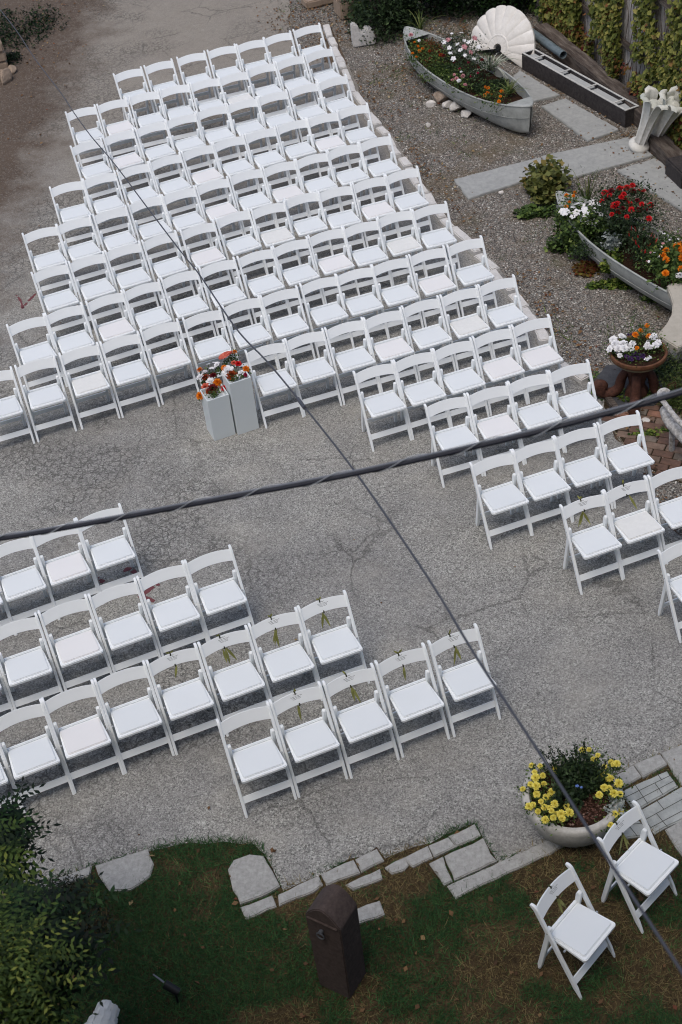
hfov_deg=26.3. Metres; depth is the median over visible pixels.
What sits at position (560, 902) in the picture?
leaf sprig
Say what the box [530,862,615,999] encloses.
folding chair
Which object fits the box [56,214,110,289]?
folding chair
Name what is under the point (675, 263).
flowering plant
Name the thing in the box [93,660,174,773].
folding chair
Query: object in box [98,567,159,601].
paint mark
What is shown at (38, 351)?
folding chair
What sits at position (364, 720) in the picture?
folding chair
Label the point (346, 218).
folding chair
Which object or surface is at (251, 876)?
paving stone
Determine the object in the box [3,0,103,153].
fallen leaves
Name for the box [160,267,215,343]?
folding chair
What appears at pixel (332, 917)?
brown metal bollard
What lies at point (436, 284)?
folding chair
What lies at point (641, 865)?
folding chair
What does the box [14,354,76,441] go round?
folding chair
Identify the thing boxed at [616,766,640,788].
paving stone
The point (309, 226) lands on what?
folding chair
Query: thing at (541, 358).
folding chair
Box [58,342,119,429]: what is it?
folding chair
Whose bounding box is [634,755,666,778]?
paving stone
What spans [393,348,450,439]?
folding chair
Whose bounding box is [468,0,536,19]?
bush
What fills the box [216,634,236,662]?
leaf sprig
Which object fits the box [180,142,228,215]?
folding chair
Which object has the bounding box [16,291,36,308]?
paint mark
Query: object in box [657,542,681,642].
folding chair
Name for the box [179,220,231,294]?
folding chair
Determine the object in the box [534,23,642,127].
timber sleeper
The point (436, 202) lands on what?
ground
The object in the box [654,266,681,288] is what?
flowering plant
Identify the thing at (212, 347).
folding chair
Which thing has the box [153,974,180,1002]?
garden spotlight
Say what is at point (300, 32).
folding chair
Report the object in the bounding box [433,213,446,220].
edging block
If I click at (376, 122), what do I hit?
edging block
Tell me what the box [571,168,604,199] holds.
grass clump
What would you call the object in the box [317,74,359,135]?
folding chair
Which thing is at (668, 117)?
fluted column
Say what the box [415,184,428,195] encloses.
edging block
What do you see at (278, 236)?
folding chair
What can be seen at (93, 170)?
folding chair
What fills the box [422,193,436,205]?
edging block
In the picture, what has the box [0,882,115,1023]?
leafy shrub
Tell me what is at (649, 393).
weed patch
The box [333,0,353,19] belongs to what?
stone pier
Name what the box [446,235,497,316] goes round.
folding chair
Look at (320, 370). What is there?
folding chair
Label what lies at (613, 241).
dusty miller
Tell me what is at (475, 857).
paving stone
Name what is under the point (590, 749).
marigold plant
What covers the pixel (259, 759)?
folding chair
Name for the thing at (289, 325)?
folding chair
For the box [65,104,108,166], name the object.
folding chair
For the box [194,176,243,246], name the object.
folding chair
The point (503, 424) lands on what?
folding chair
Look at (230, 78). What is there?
folding chair
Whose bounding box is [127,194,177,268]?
folding chair
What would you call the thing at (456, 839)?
paving stone
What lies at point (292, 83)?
folding chair
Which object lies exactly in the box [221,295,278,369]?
folding chair
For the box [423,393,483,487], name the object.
folding chair
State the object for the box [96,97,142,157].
folding chair
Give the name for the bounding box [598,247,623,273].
creeper plant
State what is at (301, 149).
folding chair
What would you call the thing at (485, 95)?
flowering plant
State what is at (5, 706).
folding chair
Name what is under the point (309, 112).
folding chair
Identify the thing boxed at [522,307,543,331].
edging block
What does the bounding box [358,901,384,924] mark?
paving stone
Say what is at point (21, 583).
folding chair
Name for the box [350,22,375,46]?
broken stone
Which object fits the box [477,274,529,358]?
folding chair
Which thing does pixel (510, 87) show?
grass clump
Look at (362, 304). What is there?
folding chair
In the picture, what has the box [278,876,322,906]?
paving stone
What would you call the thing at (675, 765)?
paving stone
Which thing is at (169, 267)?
folding chair
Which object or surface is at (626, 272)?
canoe
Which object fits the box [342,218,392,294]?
folding chair
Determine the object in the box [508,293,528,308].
edging block
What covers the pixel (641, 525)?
folding chair
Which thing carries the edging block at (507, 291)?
on the driveway
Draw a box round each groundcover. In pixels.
[0,3,70,50]
[646,354,681,382]
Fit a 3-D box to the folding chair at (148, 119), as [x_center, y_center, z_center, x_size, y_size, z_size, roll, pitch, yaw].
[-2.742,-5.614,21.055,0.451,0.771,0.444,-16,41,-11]
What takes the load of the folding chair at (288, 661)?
on the driveway
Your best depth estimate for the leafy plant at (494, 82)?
21.01 m
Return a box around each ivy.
[525,0,541,21]
[538,0,581,47]
[583,0,636,82]
[629,0,681,149]
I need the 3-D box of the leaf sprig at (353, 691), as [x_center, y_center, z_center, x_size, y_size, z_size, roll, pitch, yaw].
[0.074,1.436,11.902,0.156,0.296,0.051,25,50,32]
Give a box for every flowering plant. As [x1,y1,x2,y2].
[396,27,426,51]
[398,33,433,69]
[414,41,456,71]
[433,25,493,72]
[434,41,502,91]
[438,66,479,99]
[474,79,511,118]
[545,190,619,238]
[548,183,584,214]
[579,173,679,246]
[610,217,668,269]
[633,220,681,283]
[642,232,681,291]
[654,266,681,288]
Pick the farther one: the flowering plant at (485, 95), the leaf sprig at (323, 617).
the flowering plant at (485, 95)
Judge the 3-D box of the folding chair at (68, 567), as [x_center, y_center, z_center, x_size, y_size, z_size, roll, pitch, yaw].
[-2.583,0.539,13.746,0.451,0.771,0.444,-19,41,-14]
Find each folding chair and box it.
[0,366,34,443]
[0,536,53,635]
[0,586,17,635]
[0,612,62,709]
[0,671,13,711]
[0,698,74,812]
[0,751,20,807]
[6,313,67,390]
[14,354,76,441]
[21,224,76,294]
[30,262,88,331]
[31,518,99,619]
[37,594,112,690]
[41,679,124,793]
[44,302,104,384]
[49,178,100,246]
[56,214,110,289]
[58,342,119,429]
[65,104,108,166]
[68,251,123,330]
[70,137,116,197]
[75,503,143,591]
[82,170,132,235]
[85,290,144,373]
[87,577,160,672]
[92,205,145,278]
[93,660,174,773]
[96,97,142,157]
[99,330,159,417]
[102,128,150,188]
[104,240,158,316]
[113,66,155,122]
[116,161,166,233]
[122,279,179,350]
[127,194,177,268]
[128,89,169,146]
[134,119,180,189]
[136,560,207,656]
[139,318,199,404]
[141,230,195,303]
[143,58,185,114]
[145,643,224,754]
[148,152,195,214]
[158,82,201,140]
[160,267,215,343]
[161,185,211,250]
[165,111,210,175]
[176,50,216,106]
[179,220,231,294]
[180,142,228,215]
[182,307,235,385]
[183,544,254,640]
[189,76,226,131]
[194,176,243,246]
[195,103,239,166]
[197,625,269,736]
[198,256,252,335]
[206,43,246,98]
[212,134,259,196]
[214,208,266,283]
[215,700,296,817]
[218,69,261,124]
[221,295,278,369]
[226,96,269,158]
[228,166,276,234]
[235,37,274,90]
[236,246,290,323]
[244,125,290,191]
[244,339,303,427]
[245,61,287,117]
[247,607,322,716]
[250,200,300,274]
[256,89,299,150]
[259,285,315,369]
[262,158,309,227]
[264,30,302,85]
[268,681,347,797]
[272,236,324,314]
[274,54,316,116]
[275,117,319,183]
[283,189,331,264]
[284,328,341,416]
[287,81,330,141]
[292,23,331,79]
[294,150,341,216]
[296,590,369,685]
[299,273,352,357]
[303,46,345,102]
[306,110,350,176]
[307,226,357,303]
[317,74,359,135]
[317,183,365,254]
[322,662,399,778]
[324,317,380,404]
[327,141,372,210]
[335,264,388,347]
[336,102,380,167]
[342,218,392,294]
[351,174,399,246]
[352,360,411,451]
[358,134,404,202]
[363,307,418,392]
[371,255,423,338]
[374,642,449,757]
[376,208,425,285]
[385,166,432,236]
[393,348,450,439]
[400,295,455,381]
[408,245,460,326]
[411,201,459,276]
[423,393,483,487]
[427,623,500,736]
[432,337,489,426]
[439,284,493,370]
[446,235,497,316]
[466,382,524,475]
[469,449,531,549]
[471,325,527,415]
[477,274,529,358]
[507,370,564,463]
[510,314,565,403]
[512,436,572,535]
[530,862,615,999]
[548,359,604,452]
[553,423,613,521]
[559,490,623,594]
[596,410,654,508]
[596,800,678,933]
[602,475,664,578]
[647,466,681,563]
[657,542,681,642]
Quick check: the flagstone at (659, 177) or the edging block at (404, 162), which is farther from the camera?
the edging block at (404, 162)
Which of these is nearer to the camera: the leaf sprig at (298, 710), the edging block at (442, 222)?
the leaf sprig at (298, 710)
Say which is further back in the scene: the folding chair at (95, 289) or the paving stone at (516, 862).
the folding chair at (95, 289)
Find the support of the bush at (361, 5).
on the gravel bed
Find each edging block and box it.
[323,24,331,40]
[328,37,337,47]
[332,46,340,57]
[335,56,345,63]
[337,61,346,71]
[342,69,351,80]
[346,80,355,92]
[352,91,365,105]
[364,112,381,128]
[376,126,389,136]
[388,146,401,157]
[398,157,412,169]
[409,177,419,187]
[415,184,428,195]
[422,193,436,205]
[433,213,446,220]
[439,218,454,227]
[449,226,470,241]
[467,248,480,255]
[474,253,499,270]
[490,269,502,280]
[501,288,515,294]
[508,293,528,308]
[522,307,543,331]
[535,329,548,344]
[561,362,588,383]
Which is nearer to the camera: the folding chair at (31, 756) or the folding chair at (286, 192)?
the folding chair at (31, 756)
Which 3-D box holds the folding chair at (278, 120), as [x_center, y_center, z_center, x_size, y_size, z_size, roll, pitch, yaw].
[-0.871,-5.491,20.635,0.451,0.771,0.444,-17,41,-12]
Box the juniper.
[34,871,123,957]
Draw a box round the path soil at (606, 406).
[604,400,681,482]
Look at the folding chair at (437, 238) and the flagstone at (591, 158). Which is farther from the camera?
the flagstone at (591, 158)
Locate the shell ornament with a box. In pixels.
[468,5,535,66]
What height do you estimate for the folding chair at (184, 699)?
0.771 m
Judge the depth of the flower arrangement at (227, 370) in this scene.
15.49 m
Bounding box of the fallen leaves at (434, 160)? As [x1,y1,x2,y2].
[256,0,679,502]
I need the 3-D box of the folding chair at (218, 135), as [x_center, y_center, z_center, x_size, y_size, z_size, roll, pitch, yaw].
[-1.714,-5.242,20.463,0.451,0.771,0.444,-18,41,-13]
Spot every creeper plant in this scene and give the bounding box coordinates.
[543,204,615,254]
[552,210,574,240]
[557,209,608,260]
[570,260,599,277]
[585,277,633,290]
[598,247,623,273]
[639,294,655,302]
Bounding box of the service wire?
[0,10,681,974]
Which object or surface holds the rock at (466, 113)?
on the gravel bed
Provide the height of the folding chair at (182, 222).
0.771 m
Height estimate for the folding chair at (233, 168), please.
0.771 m
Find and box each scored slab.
[620,816,643,838]
[623,771,677,808]
[642,787,681,834]
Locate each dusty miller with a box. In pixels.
[600,231,621,250]
[603,795,625,818]
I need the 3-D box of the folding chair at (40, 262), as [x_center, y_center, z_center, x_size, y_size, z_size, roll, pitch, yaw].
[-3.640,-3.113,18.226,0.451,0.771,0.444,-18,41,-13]
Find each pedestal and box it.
[200,384,235,440]
[222,366,258,434]
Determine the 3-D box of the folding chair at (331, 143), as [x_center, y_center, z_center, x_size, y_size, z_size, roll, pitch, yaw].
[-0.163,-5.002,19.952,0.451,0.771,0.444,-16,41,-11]
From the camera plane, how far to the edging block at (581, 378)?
15.89 m
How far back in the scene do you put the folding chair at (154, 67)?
21.80 m
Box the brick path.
[602,402,681,480]
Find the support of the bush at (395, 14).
on the gravel bed
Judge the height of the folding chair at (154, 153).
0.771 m
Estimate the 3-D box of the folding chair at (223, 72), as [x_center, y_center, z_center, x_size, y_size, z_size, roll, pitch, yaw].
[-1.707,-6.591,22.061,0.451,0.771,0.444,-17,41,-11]
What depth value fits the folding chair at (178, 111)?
21.08 m
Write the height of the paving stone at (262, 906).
0.068 m
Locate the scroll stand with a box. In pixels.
[591,369,679,414]
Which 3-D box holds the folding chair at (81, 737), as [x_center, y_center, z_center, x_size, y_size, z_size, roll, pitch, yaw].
[-2.138,1.865,12.110,0.451,0.771,0.444,-19,42,-14]
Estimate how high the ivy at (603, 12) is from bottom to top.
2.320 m
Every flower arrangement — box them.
[196,362,225,400]
[214,346,251,381]
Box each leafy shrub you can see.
[0,776,61,881]
[0,817,73,921]
[0,868,142,1023]
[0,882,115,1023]
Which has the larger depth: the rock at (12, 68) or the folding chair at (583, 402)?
the rock at (12, 68)
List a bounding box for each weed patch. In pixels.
[6,51,24,65]
[588,371,605,400]
[616,388,652,401]
[627,426,668,436]
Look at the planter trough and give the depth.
21.10 m
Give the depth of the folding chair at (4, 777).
11.91 m
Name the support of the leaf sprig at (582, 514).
attached to the folding chair at (598, 540)
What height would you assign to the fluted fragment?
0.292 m
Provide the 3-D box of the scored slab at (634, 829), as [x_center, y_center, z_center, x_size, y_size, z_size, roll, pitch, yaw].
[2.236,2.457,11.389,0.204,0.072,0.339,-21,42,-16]
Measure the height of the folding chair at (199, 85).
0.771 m
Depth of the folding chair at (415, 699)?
12.00 m
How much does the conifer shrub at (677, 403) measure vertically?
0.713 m
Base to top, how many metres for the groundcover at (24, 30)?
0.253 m
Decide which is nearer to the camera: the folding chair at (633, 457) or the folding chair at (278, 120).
the folding chair at (633, 457)
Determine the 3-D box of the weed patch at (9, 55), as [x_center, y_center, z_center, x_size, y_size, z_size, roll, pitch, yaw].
[-5.506,-7.506,24.224,0.489,0.159,0.630,-7,40,0]
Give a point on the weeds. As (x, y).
(479, 154)
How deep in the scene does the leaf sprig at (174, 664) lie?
12.25 m
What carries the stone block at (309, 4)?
on the gravel bed
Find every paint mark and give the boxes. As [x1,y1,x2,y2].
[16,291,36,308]
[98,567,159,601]
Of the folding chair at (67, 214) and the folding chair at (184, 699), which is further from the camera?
the folding chair at (67, 214)
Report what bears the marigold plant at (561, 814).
on the round planter
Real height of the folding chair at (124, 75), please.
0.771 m
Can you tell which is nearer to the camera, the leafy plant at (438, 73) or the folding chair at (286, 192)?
the folding chair at (286, 192)
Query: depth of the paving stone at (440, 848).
11.36 m
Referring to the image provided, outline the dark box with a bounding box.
[665,155,681,188]
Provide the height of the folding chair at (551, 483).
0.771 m
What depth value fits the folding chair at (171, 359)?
16.21 m
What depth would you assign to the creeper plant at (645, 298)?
16.98 m
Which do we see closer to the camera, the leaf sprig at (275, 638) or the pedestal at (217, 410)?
the leaf sprig at (275, 638)
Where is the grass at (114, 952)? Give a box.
[36,743,681,1023]
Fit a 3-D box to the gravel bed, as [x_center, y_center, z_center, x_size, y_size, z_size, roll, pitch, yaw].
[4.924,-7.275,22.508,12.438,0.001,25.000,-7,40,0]
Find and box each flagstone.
[454,157,540,199]
[513,70,559,102]
[541,98,618,141]
[542,137,652,179]
[617,158,681,210]
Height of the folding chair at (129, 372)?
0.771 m
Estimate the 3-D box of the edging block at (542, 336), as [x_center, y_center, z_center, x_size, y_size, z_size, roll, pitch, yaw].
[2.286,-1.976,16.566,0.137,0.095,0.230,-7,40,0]
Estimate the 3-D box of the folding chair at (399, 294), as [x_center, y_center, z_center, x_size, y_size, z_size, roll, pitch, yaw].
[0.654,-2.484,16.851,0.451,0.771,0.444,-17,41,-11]
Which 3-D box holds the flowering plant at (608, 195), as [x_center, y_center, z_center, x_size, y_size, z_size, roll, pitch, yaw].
[3.416,-3.602,17.315,1.199,0.738,1.623,-7,40,0]
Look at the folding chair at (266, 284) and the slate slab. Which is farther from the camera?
the folding chair at (266, 284)
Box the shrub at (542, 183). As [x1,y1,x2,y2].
[513,154,573,219]
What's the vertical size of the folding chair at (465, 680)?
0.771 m
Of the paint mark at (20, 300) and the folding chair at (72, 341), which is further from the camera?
the paint mark at (20, 300)
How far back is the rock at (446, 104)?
21.35 m
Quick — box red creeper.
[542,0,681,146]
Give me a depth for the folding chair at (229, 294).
17.12 m
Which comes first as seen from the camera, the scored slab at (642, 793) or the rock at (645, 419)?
the scored slab at (642, 793)
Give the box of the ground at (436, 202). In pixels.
[324,28,677,859]
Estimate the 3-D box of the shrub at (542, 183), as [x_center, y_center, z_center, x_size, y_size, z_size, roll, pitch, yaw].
[2.624,-4.250,18.852,0.725,0.581,1.098,4,41,13]
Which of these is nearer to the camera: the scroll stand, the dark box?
the scroll stand
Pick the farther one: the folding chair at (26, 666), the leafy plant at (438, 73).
the leafy plant at (438, 73)
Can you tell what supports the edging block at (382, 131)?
on the driveway
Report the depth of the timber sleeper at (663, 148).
19.47 m
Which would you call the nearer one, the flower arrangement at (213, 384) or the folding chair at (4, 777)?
the folding chair at (4, 777)
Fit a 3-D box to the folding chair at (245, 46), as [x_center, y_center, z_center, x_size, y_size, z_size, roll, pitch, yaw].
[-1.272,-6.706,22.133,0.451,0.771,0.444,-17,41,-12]
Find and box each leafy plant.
[406,37,443,63]
[417,61,465,82]
[468,77,510,93]
[568,218,647,256]
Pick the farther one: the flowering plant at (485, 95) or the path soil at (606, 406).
the flowering plant at (485, 95)
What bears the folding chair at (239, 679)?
on the driveway
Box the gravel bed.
[287,0,681,536]
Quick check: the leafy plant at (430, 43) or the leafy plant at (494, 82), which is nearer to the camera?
the leafy plant at (494, 82)
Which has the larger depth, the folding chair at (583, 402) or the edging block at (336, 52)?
the edging block at (336, 52)
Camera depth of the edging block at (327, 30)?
23.83 m
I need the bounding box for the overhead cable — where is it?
[0,388,681,540]
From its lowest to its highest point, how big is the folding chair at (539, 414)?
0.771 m
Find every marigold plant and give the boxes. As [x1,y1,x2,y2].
[514,756,577,835]
[568,739,620,770]
[588,801,629,839]
[591,754,632,804]
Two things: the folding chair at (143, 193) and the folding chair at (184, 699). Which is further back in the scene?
the folding chair at (143, 193)
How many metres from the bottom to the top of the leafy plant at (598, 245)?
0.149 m
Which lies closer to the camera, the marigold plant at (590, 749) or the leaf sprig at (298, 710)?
the marigold plant at (590, 749)
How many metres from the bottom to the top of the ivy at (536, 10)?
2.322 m
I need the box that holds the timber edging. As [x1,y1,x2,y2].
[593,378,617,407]
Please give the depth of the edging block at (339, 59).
22.94 m
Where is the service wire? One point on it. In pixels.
(624, 884)
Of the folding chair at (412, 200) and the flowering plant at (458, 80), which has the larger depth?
the flowering plant at (458, 80)
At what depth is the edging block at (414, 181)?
19.65 m
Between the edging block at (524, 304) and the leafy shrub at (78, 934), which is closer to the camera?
the leafy shrub at (78, 934)
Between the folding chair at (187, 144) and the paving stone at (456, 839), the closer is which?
the paving stone at (456, 839)
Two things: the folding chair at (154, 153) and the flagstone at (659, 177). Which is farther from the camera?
the folding chair at (154, 153)
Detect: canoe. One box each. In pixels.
[403,26,533,132]
[556,191,681,310]
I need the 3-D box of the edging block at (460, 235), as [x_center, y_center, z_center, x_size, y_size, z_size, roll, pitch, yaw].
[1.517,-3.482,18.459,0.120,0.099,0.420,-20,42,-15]
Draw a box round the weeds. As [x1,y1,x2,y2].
[277,0,669,499]
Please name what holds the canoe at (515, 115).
on the gravel bed
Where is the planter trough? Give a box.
[522,49,638,127]
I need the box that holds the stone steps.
[0,40,7,68]
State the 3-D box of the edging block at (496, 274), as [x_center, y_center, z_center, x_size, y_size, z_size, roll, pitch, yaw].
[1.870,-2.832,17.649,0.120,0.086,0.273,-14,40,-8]
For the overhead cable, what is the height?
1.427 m
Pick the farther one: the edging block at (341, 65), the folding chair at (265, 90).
the edging block at (341, 65)
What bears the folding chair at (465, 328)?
on the driveway
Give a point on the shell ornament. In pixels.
(509, 28)
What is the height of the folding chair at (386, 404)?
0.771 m
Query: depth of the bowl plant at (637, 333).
15.28 m
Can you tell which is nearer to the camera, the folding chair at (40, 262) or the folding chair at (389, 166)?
the folding chair at (40, 262)
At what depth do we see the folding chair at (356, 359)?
15.87 m
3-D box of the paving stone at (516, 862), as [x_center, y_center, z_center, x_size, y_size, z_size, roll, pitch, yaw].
[1.306,2.724,11.213,1.043,0.068,0.133,-21,42,-16]
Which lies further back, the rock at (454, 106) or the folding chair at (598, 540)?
the rock at (454, 106)
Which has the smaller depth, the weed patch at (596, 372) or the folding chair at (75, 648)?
the folding chair at (75, 648)
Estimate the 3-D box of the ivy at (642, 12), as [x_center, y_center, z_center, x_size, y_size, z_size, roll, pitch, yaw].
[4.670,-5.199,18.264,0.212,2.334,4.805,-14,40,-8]
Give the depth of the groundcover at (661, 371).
15.83 m
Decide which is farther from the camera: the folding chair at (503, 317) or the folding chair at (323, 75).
the folding chair at (323, 75)
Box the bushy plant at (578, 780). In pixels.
[538,738,608,812]
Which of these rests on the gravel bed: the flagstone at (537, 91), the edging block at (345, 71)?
the flagstone at (537, 91)
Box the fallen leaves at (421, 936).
[58,759,676,1017]
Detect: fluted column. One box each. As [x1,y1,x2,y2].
[628,85,674,152]
[651,85,681,136]
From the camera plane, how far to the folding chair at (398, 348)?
15.95 m
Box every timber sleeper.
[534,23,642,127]
[648,134,681,165]
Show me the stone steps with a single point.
(3, 62)
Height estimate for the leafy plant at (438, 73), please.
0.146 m
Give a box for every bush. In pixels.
[341,0,426,44]
[349,0,375,16]
[377,0,490,22]
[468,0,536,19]
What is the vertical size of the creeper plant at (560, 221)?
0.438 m
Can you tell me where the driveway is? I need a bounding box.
[0,0,681,890]
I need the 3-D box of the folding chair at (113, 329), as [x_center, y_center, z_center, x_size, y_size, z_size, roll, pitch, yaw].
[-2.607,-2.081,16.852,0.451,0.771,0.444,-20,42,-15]
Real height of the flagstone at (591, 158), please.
0.052 m
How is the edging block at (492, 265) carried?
on the driveway
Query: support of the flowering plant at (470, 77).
in the canoe at (515, 115)
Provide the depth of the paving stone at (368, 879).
11.19 m
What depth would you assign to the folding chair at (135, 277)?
17.63 m
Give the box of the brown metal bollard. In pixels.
[305,884,365,998]
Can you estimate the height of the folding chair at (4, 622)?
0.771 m
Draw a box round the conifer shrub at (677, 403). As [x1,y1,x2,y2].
[656,341,681,417]
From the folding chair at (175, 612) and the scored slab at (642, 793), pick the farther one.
the folding chair at (175, 612)
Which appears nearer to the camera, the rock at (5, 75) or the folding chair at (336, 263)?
the folding chair at (336, 263)
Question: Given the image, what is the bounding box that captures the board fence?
[528,0,681,141]
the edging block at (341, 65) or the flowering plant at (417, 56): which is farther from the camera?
the edging block at (341, 65)
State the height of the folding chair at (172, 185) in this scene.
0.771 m
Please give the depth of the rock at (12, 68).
23.86 m
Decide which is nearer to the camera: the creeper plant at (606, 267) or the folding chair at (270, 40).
the creeper plant at (606, 267)
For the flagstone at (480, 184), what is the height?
0.052 m
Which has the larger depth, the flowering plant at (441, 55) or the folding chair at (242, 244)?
the flowering plant at (441, 55)
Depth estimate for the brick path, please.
15.00 m
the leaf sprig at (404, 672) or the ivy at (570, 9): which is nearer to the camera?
the leaf sprig at (404, 672)
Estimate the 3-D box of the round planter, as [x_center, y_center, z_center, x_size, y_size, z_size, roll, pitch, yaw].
[1.788,2.301,11.286,0.770,0.425,0.770,-7,40,0]
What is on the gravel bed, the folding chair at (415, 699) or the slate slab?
the slate slab
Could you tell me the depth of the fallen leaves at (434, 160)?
21.20 m
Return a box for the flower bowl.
[609,335,667,372]
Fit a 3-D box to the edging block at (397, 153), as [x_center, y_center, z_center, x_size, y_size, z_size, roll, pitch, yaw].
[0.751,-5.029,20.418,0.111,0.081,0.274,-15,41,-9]
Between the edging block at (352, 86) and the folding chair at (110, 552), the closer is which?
the folding chair at (110, 552)
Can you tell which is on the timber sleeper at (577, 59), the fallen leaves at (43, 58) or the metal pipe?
the metal pipe
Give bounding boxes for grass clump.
[406,9,445,33]
[464,50,520,77]
[493,77,528,95]
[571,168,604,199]
[629,221,654,239]
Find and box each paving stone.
[41,866,91,889]
[96,849,153,891]
[228,855,279,904]
[240,896,276,919]
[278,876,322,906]
[321,860,360,885]
[346,869,382,890]
[355,849,383,872]
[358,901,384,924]
[385,857,408,874]
[405,846,432,867]
[429,837,455,857]
[429,857,452,885]
[445,838,496,881]
[447,841,563,898]
[449,824,480,847]
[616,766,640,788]
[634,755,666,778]
[661,745,681,785]
[665,820,681,855]
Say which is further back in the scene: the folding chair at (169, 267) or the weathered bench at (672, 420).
the folding chair at (169, 267)
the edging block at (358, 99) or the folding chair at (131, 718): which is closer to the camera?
the folding chair at (131, 718)
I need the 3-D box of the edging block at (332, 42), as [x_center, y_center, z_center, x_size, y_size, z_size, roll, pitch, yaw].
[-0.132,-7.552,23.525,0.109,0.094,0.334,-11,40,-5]
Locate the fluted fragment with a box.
[85,1000,119,1023]
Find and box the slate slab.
[597,365,665,406]
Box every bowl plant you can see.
[599,326,641,361]
[622,326,646,363]
[623,318,657,367]
[635,353,667,367]
[637,331,669,357]
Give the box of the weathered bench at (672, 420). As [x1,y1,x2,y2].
[657,388,681,451]
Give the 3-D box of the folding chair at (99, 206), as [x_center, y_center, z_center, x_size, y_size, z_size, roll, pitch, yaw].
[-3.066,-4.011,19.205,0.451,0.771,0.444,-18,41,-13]
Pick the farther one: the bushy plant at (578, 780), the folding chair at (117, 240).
the folding chair at (117, 240)
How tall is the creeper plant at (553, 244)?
0.584 m
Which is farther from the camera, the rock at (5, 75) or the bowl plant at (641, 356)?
the rock at (5, 75)
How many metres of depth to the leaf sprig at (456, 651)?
12.13 m
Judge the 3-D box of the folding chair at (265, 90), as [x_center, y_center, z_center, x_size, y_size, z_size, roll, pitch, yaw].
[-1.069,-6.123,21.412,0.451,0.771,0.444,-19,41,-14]
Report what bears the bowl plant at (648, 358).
in the flower bowl
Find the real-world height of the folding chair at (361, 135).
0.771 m
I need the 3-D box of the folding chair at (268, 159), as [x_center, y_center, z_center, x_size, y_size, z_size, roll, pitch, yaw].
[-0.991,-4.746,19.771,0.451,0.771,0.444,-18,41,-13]
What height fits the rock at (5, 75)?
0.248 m
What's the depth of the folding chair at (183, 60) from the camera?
21.91 m
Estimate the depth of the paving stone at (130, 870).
11.48 m
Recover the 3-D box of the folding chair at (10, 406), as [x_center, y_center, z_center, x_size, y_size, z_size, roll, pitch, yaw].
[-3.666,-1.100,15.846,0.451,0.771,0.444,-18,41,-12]
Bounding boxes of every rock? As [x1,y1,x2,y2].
[0,68,11,84]
[8,65,15,73]
[426,100,435,107]
[433,91,448,102]
[442,100,451,108]
[449,101,462,111]
[461,110,471,117]
[641,417,649,421]
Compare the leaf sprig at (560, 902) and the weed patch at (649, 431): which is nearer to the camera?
the leaf sprig at (560, 902)
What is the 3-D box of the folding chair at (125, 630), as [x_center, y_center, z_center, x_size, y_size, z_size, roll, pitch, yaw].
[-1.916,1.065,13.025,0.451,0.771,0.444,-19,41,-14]
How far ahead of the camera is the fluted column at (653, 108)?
19.28 m
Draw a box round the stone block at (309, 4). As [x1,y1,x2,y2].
[301,0,332,8]
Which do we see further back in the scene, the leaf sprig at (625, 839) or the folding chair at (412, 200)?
the folding chair at (412, 200)
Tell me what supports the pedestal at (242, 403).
on the driveway
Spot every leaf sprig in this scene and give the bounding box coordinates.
[166,651,176,677]
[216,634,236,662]
[268,614,279,647]
[293,688,300,718]
[316,596,330,627]
[342,671,360,702]
[394,649,405,680]
[448,629,460,663]
[547,884,565,913]
[577,496,590,526]
[613,817,629,854]
[622,480,637,509]
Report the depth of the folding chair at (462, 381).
15.37 m
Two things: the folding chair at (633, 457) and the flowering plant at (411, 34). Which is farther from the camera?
the flowering plant at (411, 34)
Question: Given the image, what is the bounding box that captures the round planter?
[522,755,622,847]
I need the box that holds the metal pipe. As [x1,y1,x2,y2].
[533,28,566,58]
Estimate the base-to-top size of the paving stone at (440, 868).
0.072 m
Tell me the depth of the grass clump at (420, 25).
22.74 m
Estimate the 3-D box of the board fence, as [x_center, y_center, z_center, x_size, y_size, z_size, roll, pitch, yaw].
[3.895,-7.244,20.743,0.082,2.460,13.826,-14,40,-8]
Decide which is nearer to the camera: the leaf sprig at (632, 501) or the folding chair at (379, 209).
the leaf sprig at (632, 501)
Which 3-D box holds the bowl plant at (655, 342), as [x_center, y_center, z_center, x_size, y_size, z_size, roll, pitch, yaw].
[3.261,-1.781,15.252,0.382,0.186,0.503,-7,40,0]
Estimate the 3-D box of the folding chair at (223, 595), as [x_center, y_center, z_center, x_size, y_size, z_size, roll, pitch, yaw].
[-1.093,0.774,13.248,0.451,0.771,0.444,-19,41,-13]
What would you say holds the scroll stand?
on the slate slab
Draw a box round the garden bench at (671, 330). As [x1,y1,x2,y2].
[657,283,681,360]
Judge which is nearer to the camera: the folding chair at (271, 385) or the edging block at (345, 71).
the folding chair at (271, 385)
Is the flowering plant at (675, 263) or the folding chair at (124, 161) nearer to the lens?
the flowering plant at (675, 263)

